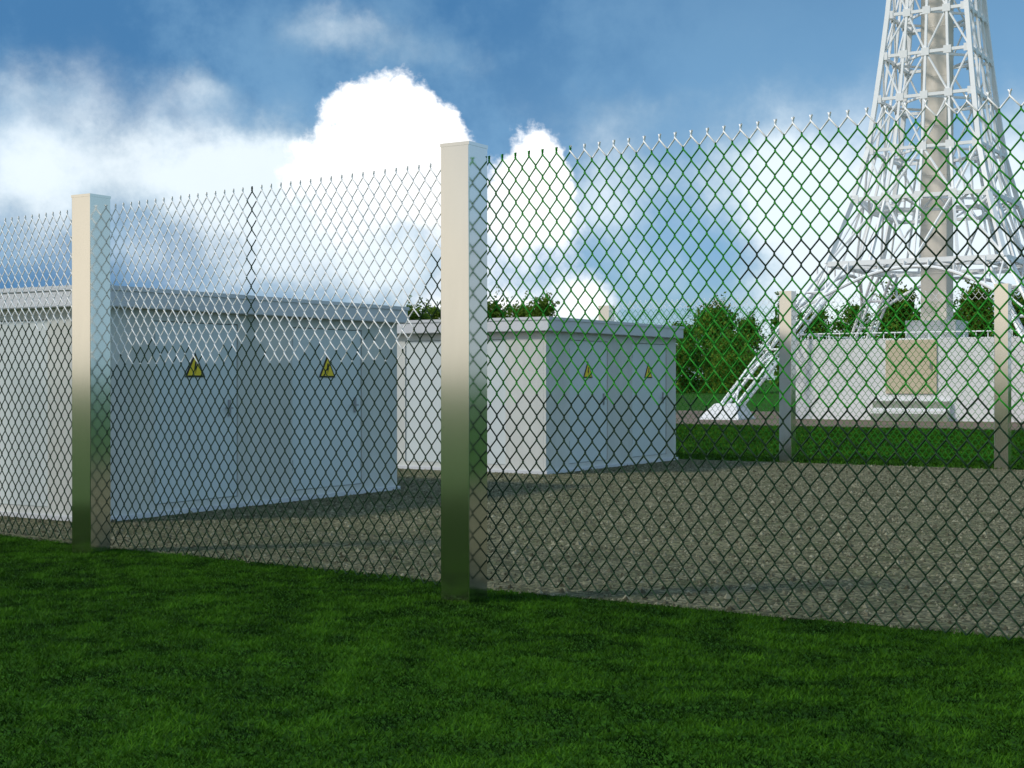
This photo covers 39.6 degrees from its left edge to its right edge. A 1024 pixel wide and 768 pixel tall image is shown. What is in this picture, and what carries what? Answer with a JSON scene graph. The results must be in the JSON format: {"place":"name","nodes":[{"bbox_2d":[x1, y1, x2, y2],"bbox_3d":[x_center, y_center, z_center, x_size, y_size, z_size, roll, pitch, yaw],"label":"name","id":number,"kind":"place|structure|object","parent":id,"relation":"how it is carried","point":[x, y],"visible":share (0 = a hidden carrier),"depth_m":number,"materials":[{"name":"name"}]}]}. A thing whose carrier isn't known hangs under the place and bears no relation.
{"place":"outdoors","nodes":[
{"label":"outdoors","id":0,"kind":"place"},
{"bbox_2d":[0,380,1023,767],"bbox_3d":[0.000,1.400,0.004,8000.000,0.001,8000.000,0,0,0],"label":"ground","id":1,"kind":"structure","parent":0,"point":[698,404],"depth_m":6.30,"materials":[{"name":"green plant"}]},
{"bbox_2d":[71,193,110,553],"bbox_3d":[-3.399,0.045,11.518,0.219,3.136,0.243,0,0,32],"label":"fence post","id":2,"kind":"object","parent":1,"relation":"on","point":[91,494],"visible":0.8,"depth_m":11.43,"materials":[{"name":"metal"}]},
{"bbox_2d":[0,210,71,540],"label":"chain link mesh","id":3,"kind":"object","parent":2,"relation":"attached to","point":[50,373],"visible":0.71,"depth_m":12.23,"materials":[{"name":"white metal"}]},
{"bbox_2d":[110,163,440,584],"bbox_3d":[-1.792,-0.070,10.374,3.962,2.775,0.043,0,0,39],"label":"chain link mesh","id":4,"kind":"object","parent":2,"relation":"attached to","point":[294,372],"visible":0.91,"depth_m":10.30,"materials":[{"name":"white metal"}]},
{"bbox_2d":[0,285,408,520],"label":"transformer kiosk","id":5,"kind":"object","parent":1,"relation":"on","point":[352,393],"visible":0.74,"depth_m":15.18,"materials":[{"name":"paint"}]},
{"bbox_2d":[0,320,47,506],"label":"door","id":6,"kind":"structure","parent":5,"relation":"in","point":[39,324],"depth_m":14.40,"materials":[{"name":"paint"}]},
{"bbox_2d":[185,353,204,376],"bbox_3d":[-3.336,-0.202,14.981,0.012,0.260,0.300,0,0,32],"label":"warning sign","id":7,"kind":"object","parent":5,"relation":"attached to","point":[193,365],"visible":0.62,"depth_m":14.97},
{"bbox_2d":[154,321,236,503],"bbox_3d":[-3.318,0.291,14.998,0.081,1.864,1.234,0,0,32],"label":"door","id":8,"kind":"structure","parent":5,"relation":"in","point":[232,334],"depth_m":14.98,"materials":[{"name":"paint"}]},
{"bbox_2d":[319,357,333,376],"bbox_3d":[-2.187,-0.208,16.845,0.012,0.260,0.300,0,0,32],"label":"warning sign","id":9,"kind":"object","parent":5,"relation":"attached to","point":[330,372],"visible":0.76,"depth_m":16.84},
{"bbox_2d":[292,328,360,489],"bbox_3d":[-2.180,0.285,16.850,0.081,1.864,1.294,0,0,32],"label":"door","id":10,"kind":"structure","parent":5,"relation":"in","point":[352,351],"depth_m":16.83,"materials":[{"name":"paint"}]},
{"bbox_2d":[405,295,431,319],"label":"tree","id":11,"kind":"object","parent":1,"relation":"on","point":[414,316],"visible":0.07,"depth_m":164.42,"materials":[{"name":"green plant"}]},
{"bbox_2d":[424,299,440,319],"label":"tree","id":12,"kind":"object","parent":1,"relation":"on","point":[437,314],"visible":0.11,"depth_m":171.16,"materials":[{"name":"green plant"}]},
{"bbox_2d":[440,141,487,603],"bbox_3d":[-0.297,0.053,9.018,0.219,3.136,0.243,0,0,32],"label":"fence post","id":13,"kind":"object","parent":1,"relation":"on","point":[463,371],"visible":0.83,"depth_m":8.92,"materials":[{"name":"metal"}]},
{"bbox_2d":[487,89,1023,640],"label":"chain link mesh","id":14,"kind":"object","parent":13,"relation":"attached to","point":[763,367],"visible":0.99,"depth_m":7.80,"materials":[{"name":"green metal"}]},
{"bbox_2d":[487,287,512,317],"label":"tree","id":15,"kind":"object","parent":1,"relation":"on","point":[496,313],"visible":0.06,"depth_m":169.24,"materials":[{"name":"green plant"}]},
{"bbox_2d":[0,459,1023,637],"bbox_3d":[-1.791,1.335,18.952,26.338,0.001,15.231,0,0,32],"label":"gravel yard","id":16,"kind":"structure","parent":1,"relation":"on","point":[906,619],"depth_m":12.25,"materials":[{"name":"grey gravel"}]},
{"bbox_2d":[505,291,540,316],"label":"tree","id":17,"kind":"object","parent":1,"relation":"on","point":[522,312],"visible":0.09,"depth_m":181.28,"materials":[{"name":"green plant"}]},
{"bbox_2d":[519,291,559,316],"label":"tree","id":18,"kind":"object","parent":1,"relation":"on","point":[543,305],"visible":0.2,"depth_m":174.27,"materials":[{"name":"green plant"}]},
{"bbox_2d":[397,316,684,473],"bbox_3d":[0.227,0.189,23.695,3.624,2.368,4.694,0,0,32],"label":"transformer kiosk","id":19,"kind":"object","parent":1,"relation":"on","point":[643,393],"visible":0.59,"depth_m":22.00,"materials":[{"name":"paint"}]},
{"bbox_2d":[406,341,440,461],"bbox_3d":[-1.262,0.269,22.020,0.913,1.868,0.027,0,0,32],"label":"door","id":20,"kind":"structure","parent":19,"relation":"in","point":[431,350],"depth_m":22.07,"materials":[{"name":"paint"}]},
{"bbox_2d":[487,340,505,463],"bbox_3d":[-0.475,0.270,21.535,0.913,1.868,0.027,0,0,32],"label":"door","id":21,"kind":"structure","parent":19,"relation":"in","point":[496,359],"depth_m":21.37,"materials":[{"name":"paint"}]},
{"bbox_2d":[583,365,592,377],"bbox_3d":[1.177,-0.225,22.009,0.012,0.260,0.300,0,0,32],"label":"warning sign","id":22,"kind":"object","parent":19,"relation":"attached to","point":[587,372],"visible":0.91,"depth_m":21.99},
{"bbox_2d":[569,340,606,462],"bbox_3d":[1.191,0.269,22.027,0.081,1.864,1.244,0,0,32],"label":"door","id":23,"kind":"structure","parent":19,"relation":"in","point":[585,347],"depth_m":22.02,"materials":[{"name":"paint"}]},
{"bbox_2d":[644,362,651,377],"bbox_3d":[2.285,-0.230,23.804,0.012,0.260,0.300,0,0,32],"label":"warning sign","id":24,"kind":"object","parent":19,"relation":"attached to","point":[647,372],"visible":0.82,"depth_m":23.79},
{"bbox_2d":[632,343,665,456],"bbox_3d":[2.311,0.263,23.829,0.081,1.864,1.294,0,0,32],"label":"door","id":25,"kind":"structure","parent":19,"relation":"in","point":[643,394],"depth_m":23.83,"materials":[{"name":"paint"}]},
{"bbox_2d":[598,305,614,320],"bbox_3d":[1.720,0.148,25.822,0.219,3.136,0.243,0,0,32],"label":"fence post","id":26,"kind":"object","parent":1,"relation":"on","point":[606,311],"visible":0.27,"depth_m":25.71,"materials":[{"name":"metal"}]},
{"bbox_2d":[614,296,778,453],"bbox_3d":[3.241,-0.152,25.018,3.441,2.703,0.039,0,0,32],"label":"chain link mesh","id":27,"kind":"object","parent":26,"relation":"attached to","point":[721,365],"visible":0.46,"depth_m":24.75,"materials":[{"name":"white metal"}]},
{"bbox_2d":[669,321,709,392],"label":"tree","id":28,"kind":"object","parent":1,"relation":"on","point":[687,368],"visible":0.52,"depth_m":144.25,"materials":[{"name":"green plant"}]},
{"bbox_2d":[685,291,760,392],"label":"tree","id":29,"kind":"object","parent":1,"relation":"on","point":[705,344],"visible":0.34,"depth_m":148.89,"materials":[{"name":"green plant"}]},
{"bbox_2d":[698,322,766,392],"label":"tree","id":30,"kind":"object","parent":1,"relation":"on","point":[729,359],"visible":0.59,"depth_m":141.08,"materials":[{"name":"green plant"}]},
{"bbox_2d":[733,309,776,390],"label":"tree","id":31,"kind":"object","parent":1,"relation":"on","point":[752,332],"visible":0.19,"depth_m":157.14,"materials":[{"name":"green plant"}]},
{"bbox_2d":[762,291,802,388],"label":"tree","id":32,"kind":"object","parent":1,"relation":"on","point":[774,322],"visible":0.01,"depth_m":169.77,"materials":[{"name":"green plant"}]},
{"bbox_2d":[779,291,795,462],"bbox_3d":[4.656,0.004,24.010,0.219,3.136,0.243,0,0,32],"label":"fence post","id":33,"kind":"object","parent":1,"relation":"on","point":[790,371],"visible":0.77,"depth_m":23.91,"materials":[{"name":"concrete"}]},
{"bbox_2d":[796,289,993,459],"bbox_3d":[6.199,-0.146,23.194,3.493,2.703,0.039,0,0,32],"label":"chain link mesh","id":34,"kind":"object","parent":33,"relation":"attached to","point":[896,375],"visible":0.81,"depth_m":23.14,"materials":[{"name":"white metal"}]},
{"bbox_2d":[770,299,849,385],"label":"tree","id":35,"kind":"object","parent":1,"relation":"on","point":[814,329],"visible":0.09,"depth_m":149.01,"materials":[{"name":"green plant"}]},
{"bbox_2d":[676,423,1023,469],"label":"verge grass","id":36,"kind":"structure","parent":1,"relation":"on","point":[818,459],"depth_m":29.58,"materials":[{"name":"green plant"}]},
{"bbox_2d":[826,296,878,338],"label":"tree","id":37,"kind":"object","parent":1,"relation":"on","point":[846,321],"visible":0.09,"depth_m":159.64,"materials":[{"name":"green plant"}]},
{"bbox_2d":[870,280,920,338],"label":"tree","id":38,"kind":"object","parent":1,"relation":"on","point":[901,312],"visible":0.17,"depth_m":149.14,"materials":[{"name":"green plant"}]},
{"bbox_2d":[953,280,993,336],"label":"tree","id":39,"kind":"object","parent":1,"relation":"on","point":[971,315],"visible":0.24,"depth_m":158.82,"materials":[{"name":"green plant"}]},
{"bbox_2d":[994,283,1011,469],"bbox_3d":[7.652,0.010,22.162,0.219,3.136,0.243,0,0,32],"label":"fence post","id":40,"kind":"object","parent":1,"relation":"on","point":[1001,381],"visible":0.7,"depth_m":22.06,"materials":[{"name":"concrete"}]},
{"bbox_2d":[1011,289,1023,460],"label":"chain link mesh","id":41,"kind":"object","parent":40,"relation":"attached to","point":[1018,361],"visible":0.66,"depth_m":22.16,"materials":[{"name":"white metal"}]},
{"bbox_2d":[987,290,1023,336],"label":"tree","id":42,"kind":"object","parent":1,"relation":"on","point":[1021,299],"visible":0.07,"depth_m":154.25,"materials":[{"name":"green plant"}]},
{"bbox_2d":[0,0,1023,379],"label":"sky","id":43,"kind":"structure","parent":0,"point":[127,101],"materials":[{"name":"blue"}]},
{"bbox_2d":[676,410,1023,430],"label":"dirt path","id":44,"kind":"structure","parent":0,"point":[948,424],"depth_m":46.06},
{"bbox_2d":[699,0,1023,419],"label":"lattice tower","id":45,"kind":"structure","parent":44,"relation":"on","point":[937,53],"depth_m":51.01,"materials":[{"name":"white metal"}]},
{"bbox_2d":[796,330,1023,421],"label":"base wall","id":46,"kind":"structure","parent":44,"relation":"on","point":[829,373],"depth_m":48.23,"materials":[{"name":"white concrete"}]},
{"bbox_2d":[886,339,936,393],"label":"door","id":47,"kind":"structure","parent":46,"relation":"in","point":[932,352],"depth_m":48.13,"materials":[{"name":"beige paint"}]}
]}

